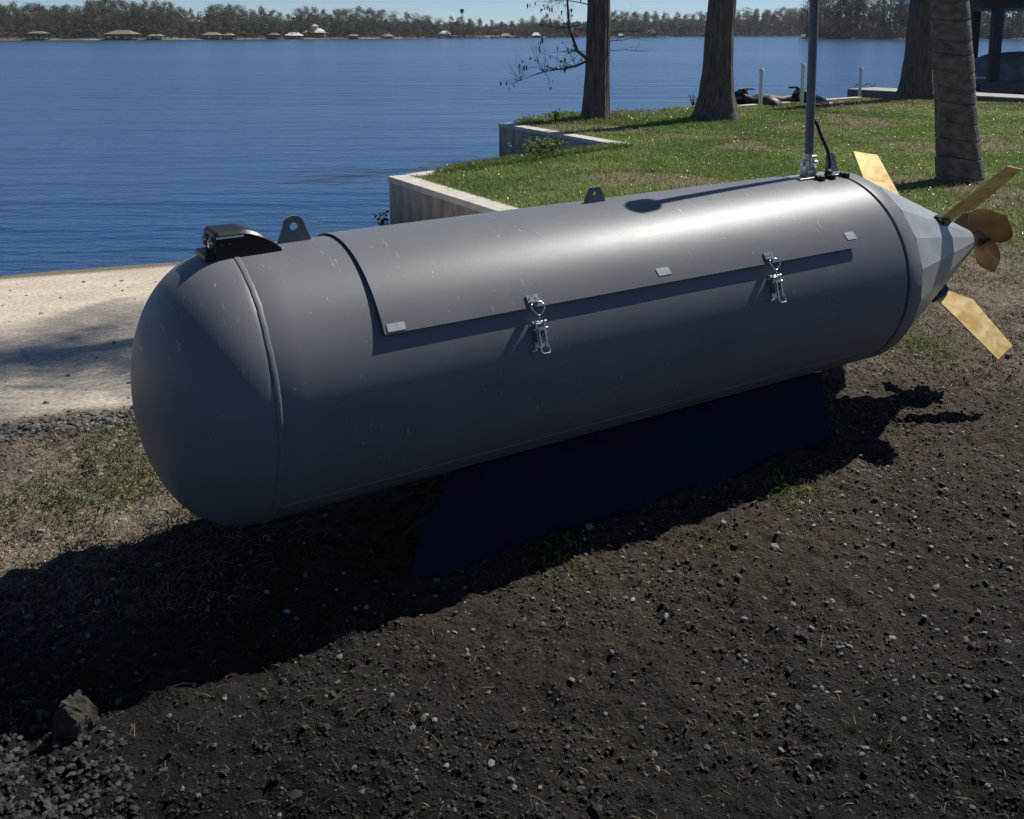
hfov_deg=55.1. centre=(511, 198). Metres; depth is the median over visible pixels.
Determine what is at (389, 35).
boathouse
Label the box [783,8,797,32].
tree
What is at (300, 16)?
tree
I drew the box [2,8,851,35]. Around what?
wood
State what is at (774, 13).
tree
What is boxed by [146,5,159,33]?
tree
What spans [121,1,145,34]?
tree
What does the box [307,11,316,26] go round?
tree
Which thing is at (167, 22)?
tree
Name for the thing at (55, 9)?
tree
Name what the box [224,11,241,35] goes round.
tree
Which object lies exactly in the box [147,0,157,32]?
tree
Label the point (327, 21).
tree
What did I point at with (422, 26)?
tree
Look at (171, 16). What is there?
tree
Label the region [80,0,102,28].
tree
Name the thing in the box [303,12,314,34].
tree
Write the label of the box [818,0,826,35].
tree
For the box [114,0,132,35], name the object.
tree
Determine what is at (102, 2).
tree
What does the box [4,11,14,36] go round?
tree
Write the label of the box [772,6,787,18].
tree
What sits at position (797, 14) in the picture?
tree
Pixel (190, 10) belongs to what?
tree
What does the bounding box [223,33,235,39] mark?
boathouse
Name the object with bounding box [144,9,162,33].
tree
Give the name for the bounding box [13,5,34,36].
tree
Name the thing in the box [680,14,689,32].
tree
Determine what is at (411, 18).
tree
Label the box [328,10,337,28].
tree
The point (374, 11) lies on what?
tree
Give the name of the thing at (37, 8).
tree
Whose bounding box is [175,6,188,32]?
tree
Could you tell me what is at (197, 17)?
tree
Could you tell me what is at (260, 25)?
tree
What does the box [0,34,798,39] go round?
shore
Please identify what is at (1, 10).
tree
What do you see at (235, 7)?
tree
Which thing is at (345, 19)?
tree
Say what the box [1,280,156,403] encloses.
sand pebbles
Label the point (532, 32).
tree
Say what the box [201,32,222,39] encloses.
boathouse
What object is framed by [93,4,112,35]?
tree
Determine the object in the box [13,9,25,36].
tree
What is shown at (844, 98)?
seawall
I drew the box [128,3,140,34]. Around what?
tree
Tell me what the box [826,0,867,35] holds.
tree
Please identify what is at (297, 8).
tree
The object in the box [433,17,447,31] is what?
tree
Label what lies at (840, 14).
tree
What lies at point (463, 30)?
tree
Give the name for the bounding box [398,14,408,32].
tree
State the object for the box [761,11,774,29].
tree
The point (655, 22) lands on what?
tree
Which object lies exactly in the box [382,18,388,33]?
tree
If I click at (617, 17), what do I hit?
tree
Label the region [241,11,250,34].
tree
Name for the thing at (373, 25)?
tree
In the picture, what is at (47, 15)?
tree
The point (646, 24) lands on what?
tree
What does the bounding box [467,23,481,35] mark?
tree
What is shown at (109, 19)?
tree
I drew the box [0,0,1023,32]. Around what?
sky
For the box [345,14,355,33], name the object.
tree
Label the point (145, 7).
tree
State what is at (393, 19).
tree
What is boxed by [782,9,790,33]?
tree
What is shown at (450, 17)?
tree
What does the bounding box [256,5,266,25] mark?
tree
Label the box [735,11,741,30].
tree
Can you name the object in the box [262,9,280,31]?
tree
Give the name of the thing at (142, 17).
tree
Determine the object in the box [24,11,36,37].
tree
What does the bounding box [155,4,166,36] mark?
tree
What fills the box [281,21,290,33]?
tree
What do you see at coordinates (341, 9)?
tree
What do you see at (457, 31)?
tree
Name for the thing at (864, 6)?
tree
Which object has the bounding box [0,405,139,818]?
gravel
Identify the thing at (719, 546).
weed tuft
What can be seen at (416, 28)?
tree
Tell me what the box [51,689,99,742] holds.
rock
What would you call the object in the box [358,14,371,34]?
tree
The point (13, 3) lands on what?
tree
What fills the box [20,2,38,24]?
tree
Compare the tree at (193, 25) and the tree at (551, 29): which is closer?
the tree at (193, 25)
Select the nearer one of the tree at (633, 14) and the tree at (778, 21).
the tree at (633, 14)
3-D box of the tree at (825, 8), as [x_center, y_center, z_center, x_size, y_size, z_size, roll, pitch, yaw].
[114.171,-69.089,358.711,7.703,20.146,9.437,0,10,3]
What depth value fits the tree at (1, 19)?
295.61 m
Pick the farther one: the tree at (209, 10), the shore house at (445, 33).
the shore house at (445, 33)
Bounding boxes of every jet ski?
[735,88,783,106]
[753,86,836,102]
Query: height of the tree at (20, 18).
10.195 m
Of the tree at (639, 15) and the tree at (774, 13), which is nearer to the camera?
the tree at (639, 15)
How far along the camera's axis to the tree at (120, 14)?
310.62 m
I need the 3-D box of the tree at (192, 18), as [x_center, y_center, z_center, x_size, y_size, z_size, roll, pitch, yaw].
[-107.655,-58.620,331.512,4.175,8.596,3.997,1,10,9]
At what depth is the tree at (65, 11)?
303.73 m
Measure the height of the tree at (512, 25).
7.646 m
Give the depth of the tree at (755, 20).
607.04 m
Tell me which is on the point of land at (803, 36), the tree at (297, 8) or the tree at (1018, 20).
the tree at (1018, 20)
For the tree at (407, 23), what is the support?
on the shore
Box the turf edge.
[432,140,633,172]
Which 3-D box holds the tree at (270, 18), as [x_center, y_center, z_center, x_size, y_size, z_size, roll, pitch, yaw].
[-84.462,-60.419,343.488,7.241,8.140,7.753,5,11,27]
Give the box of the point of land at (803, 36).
[801,34,1023,39]
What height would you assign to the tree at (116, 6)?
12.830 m
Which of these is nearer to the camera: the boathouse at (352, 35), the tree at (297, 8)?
the boathouse at (352, 35)
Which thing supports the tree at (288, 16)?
on the shore
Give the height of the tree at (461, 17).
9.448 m
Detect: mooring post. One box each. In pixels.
[758,68,763,105]
[800,63,805,103]
[858,67,862,96]
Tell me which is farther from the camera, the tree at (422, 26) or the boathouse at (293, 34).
the tree at (422, 26)
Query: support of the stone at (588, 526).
on the ground at (76, 329)
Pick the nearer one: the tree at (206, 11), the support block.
the support block
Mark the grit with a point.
(510, 778)
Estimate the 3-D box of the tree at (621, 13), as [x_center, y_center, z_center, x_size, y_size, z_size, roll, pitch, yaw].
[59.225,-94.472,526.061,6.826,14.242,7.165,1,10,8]
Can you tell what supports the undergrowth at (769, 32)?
on the shore
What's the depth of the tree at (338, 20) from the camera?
361.25 m
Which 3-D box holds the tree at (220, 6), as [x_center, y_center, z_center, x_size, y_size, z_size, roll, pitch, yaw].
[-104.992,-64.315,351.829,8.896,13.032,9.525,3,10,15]
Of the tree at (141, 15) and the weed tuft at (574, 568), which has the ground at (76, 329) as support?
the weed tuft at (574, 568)
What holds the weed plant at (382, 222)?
on the ground at (76, 329)
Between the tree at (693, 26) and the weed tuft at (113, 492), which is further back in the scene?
the tree at (693, 26)
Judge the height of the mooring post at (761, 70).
1.770 m
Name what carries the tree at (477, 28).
on the shore
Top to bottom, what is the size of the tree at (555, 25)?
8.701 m
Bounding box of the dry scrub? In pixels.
[0,195,1023,625]
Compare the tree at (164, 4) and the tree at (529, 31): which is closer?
the tree at (164, 4)
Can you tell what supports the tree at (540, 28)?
on the shore
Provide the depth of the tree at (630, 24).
522.47 m
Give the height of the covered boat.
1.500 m
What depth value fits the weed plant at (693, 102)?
22.50 m
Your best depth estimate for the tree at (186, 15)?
332.31 m
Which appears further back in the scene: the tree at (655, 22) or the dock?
the tree at (655, 22)
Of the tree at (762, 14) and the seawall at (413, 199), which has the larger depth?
the tree at (762, 14)
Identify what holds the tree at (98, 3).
on the shore
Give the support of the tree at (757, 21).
on the shore
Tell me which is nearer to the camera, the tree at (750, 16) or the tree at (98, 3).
the tree at (98, 3)
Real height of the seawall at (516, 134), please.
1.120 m
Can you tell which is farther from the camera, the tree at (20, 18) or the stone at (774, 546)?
the tree at (20, 18)
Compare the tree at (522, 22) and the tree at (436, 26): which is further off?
the tree at (522, 22)
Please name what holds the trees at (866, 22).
on the point of land at (803, 36)
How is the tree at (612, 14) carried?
on the shore
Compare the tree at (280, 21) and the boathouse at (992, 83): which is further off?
the tree at (280, 21)
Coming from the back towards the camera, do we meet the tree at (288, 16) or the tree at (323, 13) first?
the tree at (323, 13)
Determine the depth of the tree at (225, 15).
331.15 m
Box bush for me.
[508,135,577,155]
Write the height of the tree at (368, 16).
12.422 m
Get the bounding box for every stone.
[585,523,593,529]
[769,543,778,550]
[932,584,939,590]
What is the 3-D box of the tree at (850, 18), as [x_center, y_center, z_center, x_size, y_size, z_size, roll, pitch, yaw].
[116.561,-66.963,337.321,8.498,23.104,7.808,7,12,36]
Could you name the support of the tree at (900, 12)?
on the point of land at (803, 36)
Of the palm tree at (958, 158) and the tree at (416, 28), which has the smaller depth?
the palm tree at (958, 158)
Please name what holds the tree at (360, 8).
on the shore
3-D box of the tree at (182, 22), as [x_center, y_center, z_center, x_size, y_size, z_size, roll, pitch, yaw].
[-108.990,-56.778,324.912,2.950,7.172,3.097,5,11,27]
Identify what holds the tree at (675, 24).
on the shore
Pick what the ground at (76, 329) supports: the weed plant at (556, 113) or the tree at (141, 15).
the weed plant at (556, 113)
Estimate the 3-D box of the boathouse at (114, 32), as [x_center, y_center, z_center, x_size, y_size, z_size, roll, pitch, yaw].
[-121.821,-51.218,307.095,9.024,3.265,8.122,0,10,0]
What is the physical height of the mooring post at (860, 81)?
1.646 m
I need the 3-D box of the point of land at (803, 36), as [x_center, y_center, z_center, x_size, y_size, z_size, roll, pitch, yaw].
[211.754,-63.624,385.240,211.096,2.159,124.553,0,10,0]
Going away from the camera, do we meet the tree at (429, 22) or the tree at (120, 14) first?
the tree at (120, 14)
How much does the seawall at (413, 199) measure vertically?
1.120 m
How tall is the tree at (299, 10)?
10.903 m
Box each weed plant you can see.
[372,210,388,225]
[552,108,559,119]
[689,95,696,106]
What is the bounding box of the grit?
[0,324,1023,818]
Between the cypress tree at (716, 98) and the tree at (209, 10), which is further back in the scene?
the tree at (209, 10)
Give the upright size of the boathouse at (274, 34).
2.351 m
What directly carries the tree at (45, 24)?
on the shore
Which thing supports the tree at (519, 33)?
on the shore
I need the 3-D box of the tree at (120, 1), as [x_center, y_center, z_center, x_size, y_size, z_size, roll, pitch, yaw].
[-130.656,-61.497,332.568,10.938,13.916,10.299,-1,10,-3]
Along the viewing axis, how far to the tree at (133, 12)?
314.69 m
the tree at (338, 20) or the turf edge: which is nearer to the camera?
the turf edge
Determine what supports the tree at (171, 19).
on the shore
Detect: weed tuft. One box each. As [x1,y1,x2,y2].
[28,450,175,526]
[498,531,692,623]
[708,540,728,550]
[741,458,854,526]
[885,325,985,369]
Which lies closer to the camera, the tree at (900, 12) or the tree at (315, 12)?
the tree at (900, 12)
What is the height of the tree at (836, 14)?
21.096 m
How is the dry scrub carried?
on the ground at (76, 329)
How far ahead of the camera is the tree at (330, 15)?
369.71 m
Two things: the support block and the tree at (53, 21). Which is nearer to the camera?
the support block
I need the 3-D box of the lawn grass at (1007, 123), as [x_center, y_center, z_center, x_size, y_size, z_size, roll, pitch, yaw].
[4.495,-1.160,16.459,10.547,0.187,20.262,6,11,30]
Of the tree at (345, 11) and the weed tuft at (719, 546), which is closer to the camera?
the weed tuft at (719, 546)
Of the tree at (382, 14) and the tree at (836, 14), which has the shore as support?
the tree at (382, 14)
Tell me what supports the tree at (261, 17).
on the shore
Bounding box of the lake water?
[0,36,1023,275]
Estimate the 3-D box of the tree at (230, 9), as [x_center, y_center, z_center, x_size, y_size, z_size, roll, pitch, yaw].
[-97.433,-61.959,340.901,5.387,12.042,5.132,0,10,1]
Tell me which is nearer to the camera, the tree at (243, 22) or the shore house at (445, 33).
the tree at (243, 22)
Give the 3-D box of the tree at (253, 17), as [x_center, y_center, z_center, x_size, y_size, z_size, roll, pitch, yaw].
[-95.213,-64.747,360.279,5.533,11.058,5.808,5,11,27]
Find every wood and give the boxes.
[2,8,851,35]
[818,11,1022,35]
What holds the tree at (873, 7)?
on the point of land at (803, 36)
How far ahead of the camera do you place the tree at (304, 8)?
372.70 m
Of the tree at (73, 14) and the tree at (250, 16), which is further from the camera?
the tree at (250, 16)
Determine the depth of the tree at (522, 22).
449.69 m
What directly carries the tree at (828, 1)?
on the point of land at (803, 36)
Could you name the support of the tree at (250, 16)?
on the shore
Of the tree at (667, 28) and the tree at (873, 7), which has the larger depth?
the tree at (667, 28)
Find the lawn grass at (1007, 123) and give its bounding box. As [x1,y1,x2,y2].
[411,97,1023,290]
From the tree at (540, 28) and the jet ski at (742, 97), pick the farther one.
the tree at (540, 28)
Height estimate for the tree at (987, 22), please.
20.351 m
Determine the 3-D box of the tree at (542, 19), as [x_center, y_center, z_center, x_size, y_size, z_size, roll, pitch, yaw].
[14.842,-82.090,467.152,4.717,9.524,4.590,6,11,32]
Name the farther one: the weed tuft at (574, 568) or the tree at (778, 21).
the tree at (778, 21)
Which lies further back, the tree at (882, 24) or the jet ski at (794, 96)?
the tree at (882, 24)
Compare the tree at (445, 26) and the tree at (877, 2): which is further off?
the tree at (445, 26)
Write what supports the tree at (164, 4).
on the shore
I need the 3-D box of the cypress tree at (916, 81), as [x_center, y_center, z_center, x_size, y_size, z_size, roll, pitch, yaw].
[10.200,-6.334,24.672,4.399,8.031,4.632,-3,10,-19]
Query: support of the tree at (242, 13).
on the shore
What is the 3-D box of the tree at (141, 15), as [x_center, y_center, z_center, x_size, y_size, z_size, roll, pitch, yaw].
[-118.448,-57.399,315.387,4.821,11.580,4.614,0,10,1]
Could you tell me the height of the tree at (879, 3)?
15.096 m
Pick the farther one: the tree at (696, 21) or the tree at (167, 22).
the tree at (696, 21)
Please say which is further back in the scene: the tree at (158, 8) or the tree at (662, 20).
the tree at (662, 20)
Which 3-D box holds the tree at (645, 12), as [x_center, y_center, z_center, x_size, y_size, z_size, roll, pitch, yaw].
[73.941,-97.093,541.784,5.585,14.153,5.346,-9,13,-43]
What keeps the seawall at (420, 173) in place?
on the ground at (76, 329)
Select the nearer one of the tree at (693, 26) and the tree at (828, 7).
the tree at (828, 7)
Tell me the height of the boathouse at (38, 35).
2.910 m
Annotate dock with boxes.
[847,87,1023,103]
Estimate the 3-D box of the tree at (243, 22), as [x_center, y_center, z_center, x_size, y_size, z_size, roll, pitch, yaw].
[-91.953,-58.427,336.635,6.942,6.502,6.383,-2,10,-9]
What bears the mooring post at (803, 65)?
in the lake water
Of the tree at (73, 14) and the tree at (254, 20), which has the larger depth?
the tree at (254, 20)
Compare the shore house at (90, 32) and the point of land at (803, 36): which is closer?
the shore house at (90, 32)
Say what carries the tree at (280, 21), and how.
on the shore
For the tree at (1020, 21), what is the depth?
358.14 m
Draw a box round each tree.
[0,6,11,36]
[0,13,4,36]
[1,5,18,34]
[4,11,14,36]
[5,0,18,35]
[9,8,33,35]
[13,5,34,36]
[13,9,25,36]
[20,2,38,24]
[22,4,33,36]
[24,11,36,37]
[26,3,45,33]
[33,11,42,35]
[39,5,50,33]
[39,11,55,35]
[42,6,60,34]
[45,5,63,33]
[51,12,61,37]
[59,7,71,37]
[60,5,72,36]
[62,12,84,37]
[65,3,79,34]
[68,7,82,33]
[76,5,95,28]
[79,10,88,37]
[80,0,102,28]
[81,0,104,37]
[91,0,115,34]
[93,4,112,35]
[99,0,114,32]
[106,0,122,35]
[107,7,117,37]
[110,9,129,37]
[113,0,134,35]
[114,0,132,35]
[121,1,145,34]
[123,10,133,36]
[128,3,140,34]
[129,5,142,35]
[131,5,153,35]
[136,3,150,36]
[137,0,151,34]
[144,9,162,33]
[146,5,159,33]
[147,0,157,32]
[153,1,172,23]
[153,8,173,34]
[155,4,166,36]
[162,6,185,34]
[163,1,178,27]
[163,8,179,36]
[174,9,195,36]
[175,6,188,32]
[178,17,187,36]
[186,9,195,31]
[187,13,198,36]
[188,20,197,36]
[195,12,204,36]
[203,4,217,31]
[205,8,214,26]
[206,3,225,30]
[209,11,219,36]
[212,7,226,35]
[219,9,230,36]
[224,3,236,31]
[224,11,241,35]
[231,5,245,27]
[234,19,251,35]
[237,8,247,36]
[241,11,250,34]
[243,11,255,23]
[246,15,262,36]
[248,9,258,27]
[255,9,266,34]
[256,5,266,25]
[256,17,265,36]
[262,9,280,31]
[262,16,278,36]
[271,19,286,34]
[274,14,287,31]
[275,11,285,32]
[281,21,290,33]
[284,13,298,32]
[290,7,306,28]
[295,11,307,33]
[296,9,306,32]
[302,4,311,26]
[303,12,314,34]
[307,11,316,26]
[309,6,318,22]
[311,14,320,27]
[313,13,328,29]
[318,8,327,28]
[323,19,329,34]
[326,13,335,35]
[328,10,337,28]
[329,18,342,34]
[333,10,347,35]
[335,8,344,33]
[336,10,352,35]
[339,8,352,32]
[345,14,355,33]
[348,8,367,33]
[353,5,363,31]
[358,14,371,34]
[360,8,374,35]
[367,10,376,31]
[369,14,379,34]
[372,10,384,30]
[376,9,388,31]
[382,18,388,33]
[383,15,397,32]
[389,11,400,30]
[391,20,407,35]
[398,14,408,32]
[404,19,410,36]
[406,15,421,34]
[414,18,421,34]
[418,17,434,33]
[421,14,432,33]
[424,18,431,34]
[431,19,442,35]
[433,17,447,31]
[440,21,451,30]
[448,16,454,32]
[454,18,461,35]
[457,16,466,32]
[460,21,466,35]
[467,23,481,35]
[476,19,481,35]
[480,26,486,35]
[490,23,501,35]
[500,0,665,119]
[509,21,515,35]
[512,23,525,35]
[517,21,529,35]
[524,20,533,34]
[527,18,536,33]
[533,21,545,33]
[539,17,546,33]
[547,21,554,34]
[552,19,565,34]
[610,11,616,31]
[612,14,624,30]
[616,10,627,30]
[625,17,633,34]
[628,11,637,30]
[632,13,644,30]
[641,11,648,30]
[641,13,649,33]
[649,14,661,31]
[650,12,659,31]
[660,16,667,32]
[661,12,668,31]
[670,17,679,32]
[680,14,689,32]
[680,16,689,32]
[689,14,697,31]
[690,0,739,121]
[690,16,696,32]
[697,16,704,32]
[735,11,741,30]
[740,13,747,29]
[741,11,751,29]
[749,11,759,29]
[750,10,760,29]
[760,9,771,28]
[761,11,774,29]
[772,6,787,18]
[772,9,781,30]
[772,9,782,32]
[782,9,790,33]
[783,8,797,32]
[791,9,798,28]
[795,11,805,34]
[798,0,809,36]
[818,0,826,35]
[818,0,835,31]
[819,0,835,23]
[824,3,836,34]
[826,0,853,34]
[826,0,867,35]
[829,0,841,35]
[840,0,861,36]
[848,0,869,29]
[853,0,871,35]
[866,0,887,32]
[867,0,880,36]
[867,0,904,35]
[875,0,893,32]
[885,0,894,29]
[887,0,907,37]
[887,1,905,32]
[892,1,908,33]
[893,0,933,100]
[930,0,985,183]
[980,11,988,30]
[981,15,990,27]
[986,11,991,27]
[1004,11,1023,34]
[1009,11,1023,29]
[1019,11,1022,35]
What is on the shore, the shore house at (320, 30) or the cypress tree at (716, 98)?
the shore house at (320, 30)
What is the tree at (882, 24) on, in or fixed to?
on the point of land at (803, 36)
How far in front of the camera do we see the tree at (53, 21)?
320.17 m
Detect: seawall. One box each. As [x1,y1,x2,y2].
[388,175,518,224]
[405,154,568,176]
[498,123,630,157]
[738,97,861,106]
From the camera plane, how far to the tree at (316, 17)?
355.76 m
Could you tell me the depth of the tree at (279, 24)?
344.21 m
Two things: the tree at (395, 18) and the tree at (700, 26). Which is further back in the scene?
the tree at (700, 26)
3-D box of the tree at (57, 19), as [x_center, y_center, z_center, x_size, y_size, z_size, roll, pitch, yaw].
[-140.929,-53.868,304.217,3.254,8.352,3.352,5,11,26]
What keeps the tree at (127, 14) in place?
on the shore
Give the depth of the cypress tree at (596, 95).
18.87 m
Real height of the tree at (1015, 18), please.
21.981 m
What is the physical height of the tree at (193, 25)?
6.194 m
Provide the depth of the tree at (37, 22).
300.79 m
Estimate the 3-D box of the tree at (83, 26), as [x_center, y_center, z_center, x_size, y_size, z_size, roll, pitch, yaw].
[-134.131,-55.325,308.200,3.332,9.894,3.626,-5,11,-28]
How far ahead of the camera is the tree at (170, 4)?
337.78 m
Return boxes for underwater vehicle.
[131,0,1021,525]
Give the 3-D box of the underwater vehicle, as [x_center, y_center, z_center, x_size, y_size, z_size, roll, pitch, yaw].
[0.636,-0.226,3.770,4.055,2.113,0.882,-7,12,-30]
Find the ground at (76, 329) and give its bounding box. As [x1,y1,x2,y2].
[0,99,1023,818]
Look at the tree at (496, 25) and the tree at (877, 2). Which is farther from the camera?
the tree at (496, 25)
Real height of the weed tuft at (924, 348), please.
0.082 m
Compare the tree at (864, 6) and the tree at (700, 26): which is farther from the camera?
the tree at (700, 26)
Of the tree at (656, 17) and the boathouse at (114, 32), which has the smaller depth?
the boathouse at (114, 32)
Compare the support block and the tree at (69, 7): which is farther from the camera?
the tree at (69, 7)
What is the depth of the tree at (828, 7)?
344.53 m
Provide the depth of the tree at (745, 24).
606.41 m
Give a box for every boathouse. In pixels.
[27,31,50,39]
[105,30,139,39]
[147,34,165,39]
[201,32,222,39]
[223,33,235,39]
[268,33,280,38]
[284,32,303,38]
[348,34,358,37]
[380,34,392,38]
[904,0,1023,94]
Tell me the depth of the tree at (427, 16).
411.71 m
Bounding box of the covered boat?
[974,51,1023,94]
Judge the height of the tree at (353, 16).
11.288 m
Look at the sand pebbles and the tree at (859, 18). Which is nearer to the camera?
the sand pebbles
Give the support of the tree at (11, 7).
on the shore
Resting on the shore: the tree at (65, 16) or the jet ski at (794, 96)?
the tree at (65, 16)
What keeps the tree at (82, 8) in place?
on the shore
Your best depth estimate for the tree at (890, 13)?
349.00 m
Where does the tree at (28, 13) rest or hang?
on the shore
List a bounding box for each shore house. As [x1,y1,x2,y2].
[77,29,102,36]
[303,24,326,36]
[438,31,449,35]
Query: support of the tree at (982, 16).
on the point of land at (803, 36)
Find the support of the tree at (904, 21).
on the point of land at (803, 36)
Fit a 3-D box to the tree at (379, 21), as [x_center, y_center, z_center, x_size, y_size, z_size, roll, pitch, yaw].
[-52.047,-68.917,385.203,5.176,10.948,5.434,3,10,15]
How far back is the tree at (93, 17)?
307.27 m
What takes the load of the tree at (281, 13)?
on the shore
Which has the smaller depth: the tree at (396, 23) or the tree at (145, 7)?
the tree at (145, 7)
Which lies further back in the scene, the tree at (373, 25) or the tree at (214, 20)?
the tree at (373, 25)
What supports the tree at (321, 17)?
on the shore
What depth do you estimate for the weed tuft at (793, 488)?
3.63 m
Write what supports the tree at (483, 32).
on the shore
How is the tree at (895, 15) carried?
on the point of land at (803, 36)
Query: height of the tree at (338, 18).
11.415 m
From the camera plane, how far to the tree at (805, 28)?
361.67 m
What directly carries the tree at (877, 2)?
on the point of land at (803, 36)
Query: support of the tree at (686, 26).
on the shore
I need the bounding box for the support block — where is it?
[412,372,832,581]
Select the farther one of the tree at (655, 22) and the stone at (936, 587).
the tree at (655, 22)
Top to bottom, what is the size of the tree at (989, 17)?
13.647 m
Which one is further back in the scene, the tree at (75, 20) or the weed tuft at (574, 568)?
the tree at (75, 20)
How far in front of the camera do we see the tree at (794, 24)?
623.54 m
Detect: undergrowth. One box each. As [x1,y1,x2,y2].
[0,18,807,38]
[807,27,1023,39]

